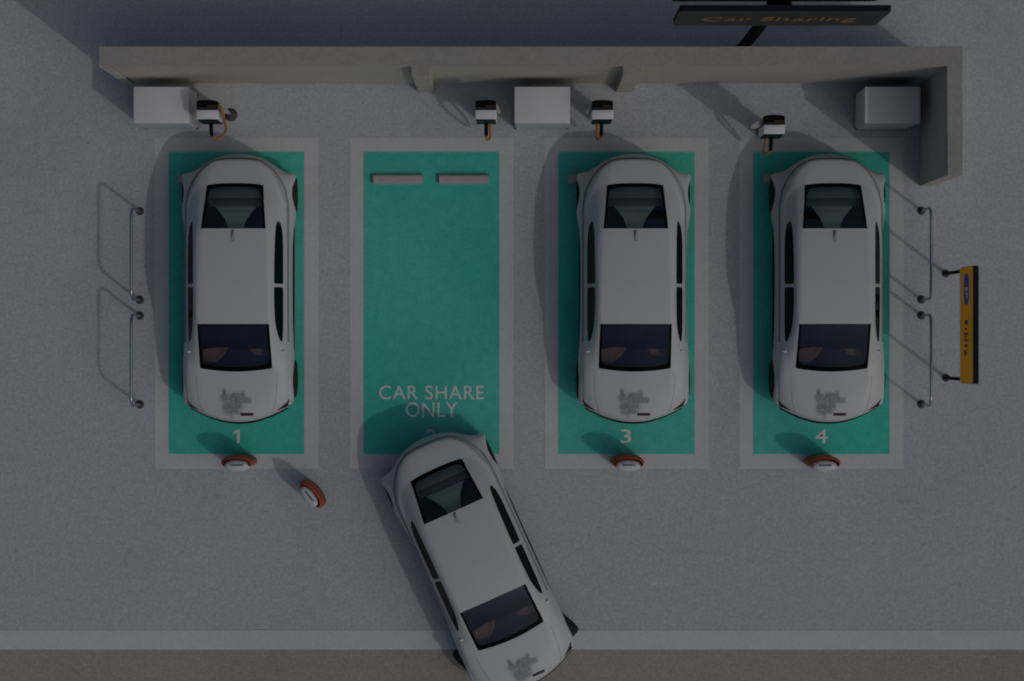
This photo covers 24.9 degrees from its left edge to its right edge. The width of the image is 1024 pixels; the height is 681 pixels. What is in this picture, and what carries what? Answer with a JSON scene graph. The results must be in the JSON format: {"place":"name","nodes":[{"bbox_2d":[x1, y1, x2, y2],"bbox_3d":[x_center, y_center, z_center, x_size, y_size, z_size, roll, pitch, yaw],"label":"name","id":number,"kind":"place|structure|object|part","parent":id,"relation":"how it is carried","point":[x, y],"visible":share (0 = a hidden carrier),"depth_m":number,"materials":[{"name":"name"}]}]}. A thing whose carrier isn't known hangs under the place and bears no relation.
{"place":"outdoors","nodes":[
{"label":"outdoors","id":0,"kind":"place"},
{"bbox_2d":[0,0,1023,629],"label":"ground","id":1,"kind":"structure","parent":0,"point":[104,524],"depth_m":41.00,"materials":[{"name":"concrete"}]},
{"bbox_2d":[130,312,143,408],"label":"bike rack","id":2,"kind":"object","parent":1,"relation":"on","point":[139,404],"visible":1,"depth_m":40.04,"materials":[{"name":"metal"}]},
{"bbox_2d":[130,207,143,303],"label":"bike rack","id":3,"kind":"object","parent":1,"relation":"on","point":[139,299],"visible":1,"depth_m":40.04,"materials":[{"name":"metal"}]},
{"bbox_2d":[134,87,198,129],"bbox_3d":[-6.022,-4.045,40.390,0.956,1.220,0.630,0,90,0],"label":"equipment cabinet","id":4,"kind":"object","parent":1,"relation":"on","point":[165,107],"visible":1,"depth_m":39.78,"materials":[{"name":"white metal"}]},
{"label":"door","id":5,"kind":"part","parent":4,"relation":"part of","materials":[{"name":"grey metal"}]},
{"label":"door","id":6,"kind":"part","parent":4,"relation":"part of","materials":[{"name":"grey metal"}]},
{"bbox_2d":[197,100,237,139],"bbox_3d":[-5.039,-3.790,40.167,0.646,1.666,0.594,0,90,0],"label":"charging station","id":7,"kind":"object","parent":1,"relation":"on","point":[210,112],"visible":1,"depth_m":39.45,"materials":[{"name":"white plastic"}]},
{"bbox_2d":[155,138,318,468],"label":"parking bay","id":8,"kind":"object","parent":1,"relation":"on","point":[187,436],"visible":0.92,"depth_m":40.99,"materials":[{"name":"green paint"}]},
{"bbox_2d":[178,174,182,183],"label":"wheel stop","id":9,"kind":"object","parent":8,"relation":"on","point":[180,178],"visible":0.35,"depth_m":40.89,"materials":[{"name":"concrete"}]},
{"bbox_2d":[221,454,256,471],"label":"bay guard","id":10,"kind":"object","parent":8,"relation":"on","point":[239,462],"visible":1,"depth_m":40.30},
{"bbox_2d":[182,154,297,423],"bbox_3d":[-4.766,-0.898,40.258,1.987,1.468,4.713,0,90,0],"label":"white car","id":11,"kind":"object","parent":8,"relation":"on","point":[239,212],"visible":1,"depth_m":39.99,"materials":[{"name":"paint"}]},
{"bbox_3d":[-5.518,-1.511,39.796,0.129,0.299,1.077,0,90,0],"label":"side window","id":12,"kind":"part","parent":11,"relation":"part of","materials":[{"name":"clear glass"}]},
{"bbox_3d":[-5.518,-0.449,39.808,0.128,0.320,0.938,0,90,0],"label":"side window","id":13,"kind":"part","parent":11,"relation":"part of","materials":[{"name":"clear glass"}]},
{"bbox_3d":[-4.766,-2.311,39.738,1.108,0.287,0.794,0,90,0],"label":"rear window","id":14,"kind":"part","parent":11,"relation":"part of","materials":[{"name":"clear glass"}]},
{"bbox_3d":[-4.014,-1.511,39.796,0.129,0.299,1.077,0,90,0],"label":"side window","id":15,"kind":"part","parent":11,"relation":"part of","materials":[{"name":"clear glass"}]},
{"bbox_3d":[-4.014,-0.449,39.808,0.128,0.320,0.938,0,90,0],"label":"side window","id":16,"kind":"part","parent":11,"relation":"part of","materials":[{"name":"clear glass"}]},
{"bbox_2d":[300,479,325,507],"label":"bay guard","id":17,"kind":"object","parent":1,"relation":"on","point":[312,493],"visible":1,"depth_m":40.30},
{"bbox_2d":[350,138,512,468],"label":"parking bay","id":18,"kind":"object","parent":1,"relation":"on","point":[431,305],"visible":0.97,"depth_m":40.99,"materials":[{"name":"green paint"}]},
{"bbox_2d":[373,174,422,183],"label":"wheel stop","id":19,"kind":"object","parent":18,"relation":"on","point":[397,178],"visible":1,"depth_m":40.89,"materials":[{"name":"concrete"}]},
{"bbox_2d":[439,174,488,183],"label":"wheel stop","id":20,"kind":"object","parent":18,"relation":"on","point":[463,178],"visible":1,"depth_m":40.89,"materials":[{"name":"concrete"}]},
{"bbox_2d":[381,432,578,680],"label":"white car","id":21,"kind":"object","parent":1,"relation":"on","point":[507,619],"visible":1,"depth_m":39.99,"materials":[{"name":"paint"}]},
{"bbox_3d":[-1.517,3.597,39.796,0.129,0.299,1.077,-24,90,0],"label":"side window","id":22,"kind":"part","parent":21,"relation":"part of","materials":[{"name":"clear glass"}]},
{"bbox_3d":[-1.157,2.561,39.738,1.108,0.287,0.794,-24,90,0],"label":"rear window","id":23,"kind":"part","parent":21,"relation":"part of","materials":[{"name":"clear glass"}]},
{"bbox_3d":[-1.083,4.567,39.808,0.129,0.320,0.938,-24,90,0],"label":"side window","id":24,"kind":"part","parent":21,"relation":"part of","materials":[{"name":"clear glass"}]},
{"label":"side window","id":25,"kind":"part","parent":21,"relation":"part of","materials":[{"name":"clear glass"}]},
{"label":"side window","id":26,"kind":"part","parent":21,"relation":"part of","materials":[{"name":"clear glass"}]},
{"bbox_2d":[475,100,500,140],"bbox_3d":[-0.409,-3.782,40.167,0.434,1.666,0.610,0,90,0],"label":"charging station","id":27,"kind":"object","parent":1,"relation":"on","point":[486,111],"visible":1,"depth_m":39.38,"materials":[{"name":"white plastic"}]},
{"bbox_2d":[0,630,1023,649],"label":"road edge line","id":28,"kind":"object","parent":1,"relation":"on","point":[444,639],"depth_m":40.99,"materials":[{"name":"white paint"}]},
{"bbox_2d":[99,46,962,185],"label":"concrete wall","id":29,"kind":"structure","parent":1,"relation":"on","point":[935,73],"depth_m":38.35,"materials":[{"name":"grey concrete"}]},
{"bbox_2d":[514,87,569,129],"bbox_3d":[0.519,-4.045,40.390,0.956,1.220,0.630,0,90,0],"label":"equipment cabinet","id":30,"kind":"object","parent":1,"relation":"on","point":[542,107],"visible":1,"depth_m":39.78,"materials":[{"name":"white metal"}]},
{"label":"door","id":31,"kind":"part","parent":30,"relation":"part of","materials":[{"name":"grey metal"}]},
{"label":"door","id":32,"kind":"part","parent":30,"relation":"part of","materials":[{"name":"grey metal"}]},
{"bbox_2d":[586,100,612,140],"bbox_3d":[1.490,-3.782,40.167,0.464,1.666,0.609,0,90,0],"label":"charging station","id":33,"kind":"object","parent":1,"relation":"on","point":[601,111],"visible":1,"depth_m":39.38,"materials":[{"name":"white plastic"}]},
{"bbox_2d":[545,138,707,468],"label":"parking bay","id":34,"kind":"object","parent":1,"relation":"on","point":[578,435],"visible":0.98,"depth_m":40.99,"materials":[{"name":"green paint"}]},
{"bbox_2d":[568,174,576,183],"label":"wheel stop","id":35,"kind":"object","parent":34,"relation":"on","point":[572,178],"visible":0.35,"depth_m":40.89,"materials":[{"name":"concrete"}]},
{"bbox_2d":[610,454,643,471],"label":"bay guard","id":36,"kind":"object","parent":34,"relation":"on","point":[627,462],"visible":1,"depth_m":40.30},
{"bbox_2d":[576,154,689,423],"bbox_3d":[2.119,-0.898,40.258,1.987,1.468,4.713,0,90,0],"label":"white car","id":37,"kind":"object","parent":34,"relation":"on","point":[633,218],"visible":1,"depth_m":39.99,"materials":[{"name":"paint"}]},
{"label":"side window","id":38,"kind":"part","parent":37,"relation":"part of","materials":[{"name":"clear glass"}]},
{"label":"side window","id":39,"kind":"part","parent":37,"relation":"part of","materials":[{"name":"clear glass"}]},
{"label":"rear window","id":40,"kind":"part","parent":37,"relation":"part of","materials":[{"name":"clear glass"}]},
{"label":"side window","id":41,"kind":"part","parent":37,"relation":"part of","materials":[{"name":"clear glass"}]},
{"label":"side window","id":42,"kind":"part","parent":37,"relation":"part of","materials":[{"name":"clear glass"}]},
{"bbox_2d":[750,115,784,154],"bbox_3d":[4.448,-3.606,40.167,0.548,1.666,0.573,-42,90,0],"label":"charging station","id":43,"kind":"object","parent":1,"relation":"on","point":[770,127],"visible":1,"depth_m":39.38,"materials":[{"name":"white plastic"}]},
{"bbox_2d":[672,0,890,45],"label":"pole sign","id":44,"kind":"object","parent":1,"relation":"on","point":[759,19],"visible":1,"depth_m":35.25,"materials":[{"name":"black metal"}]},
{"bbox_2d":[739,138,903,468],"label":"parking bay","id":45,"kind":"object","parent":1,"relation":"on","point":[772,435],"visible":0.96,"depth_m":40.99,"materials":[{"name":"green paint"}]},
{"bbox_2d":[763,174,771,183],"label":"wheel stop","id":46,"kind":"object","parent":45,"relation":"on","point":[766,178],"visible":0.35,"depth_m":40.89,"materials":[{"name":"concrete"}]},
{"bbox_2d":[804,454,840,471],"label":"bay guard","id":47,"kind":"object","parent":45,"relation":"on","point":[821,462],"visible":1,"depth_m":40.30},
{"bbox_2d":[769,154,885,423],"bbox_3d":[5.522,-0.898,40.258,1.987,1.468,4.713,0,90,0],"label":"white car","id":48,"kind":"object","parent":45,"relation":"on","point":[826,365],"visible":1,"depth_m":39.99,"materials":[{"name":"paint"}]},
{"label":"side window","id":49,"kind":"part","parent":48,"relation":"part of","materials":[{"name":"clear glass"}]},
{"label":"side window","id":50,"kind":"part","parent":48,"relation":"part of","materials":[{"name":"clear glass"}]},
{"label":"rear window","id":51,"kind":"part","parent":48,"relation":"part of","materials":[{"name":"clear glass"}]},
{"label":"side window","id":52,"kind":"part","parent":48,"relation":"part of","materials":[{"name":"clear glass"}]},
{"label":"side window","id":53,"kind":"part","parent":48,"relation":"part of","materials":[{"name":"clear glass"}]},
{"bbox_2d":[854,87,919,129],"bbox_3d":[6.535,-4.045,40.390,0.956,1.220,0.630,0,90,0],"label":"equipment cabinet","id":54,"kind":"object","parent":1,"relation":"on","point":[887,107],"visible":1,"depth_m":39.78,"materials":[{"name":"white metal"}]},
{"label":"door","id":55,"kind":"part","parent":54,"relation":"part of","materials":[{"name":"grey metal"}]},
{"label":"door","id":56,"kind":"part","parent":54,"relation":"part of","materials":[{"name":"grey metal"}]},
{"bbox_2d":[917,311,932,407],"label":"bike rack","id":57,"kind":"object","parent":1,"relation":"on","point":[921,315],"visible":1,"depth_m":40.04,"materials":[{"name":"metal"}]},
{"bbox_2d":[917,207,932,303],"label":"bike rack","id":58,"kind":"object","parent":1,"relation":"on","point":[921,299],"visible":1,"depth_m":40.04,"materials":[{"name":"metal"}]},
{"bbox_2d":[942,266,978,383],"bbox_3d":[7.683,-0.263,39.745,0.145,2.510,1.983,0,90,0],"label":"notice board","id":59,"kind":"object","parent":1,"relation":"on","point":[969,324],"visible":1,"depth_m":38.84,"materials":[{"name":"metal"}]},
{"bbox_2d":[0,650,1023,680],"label":"road","id":60,"kind":"structure","parent":0,"point":[574,665],"depth_m":41.00,"materials":[{"name":"grey asphalt"}]}
]}

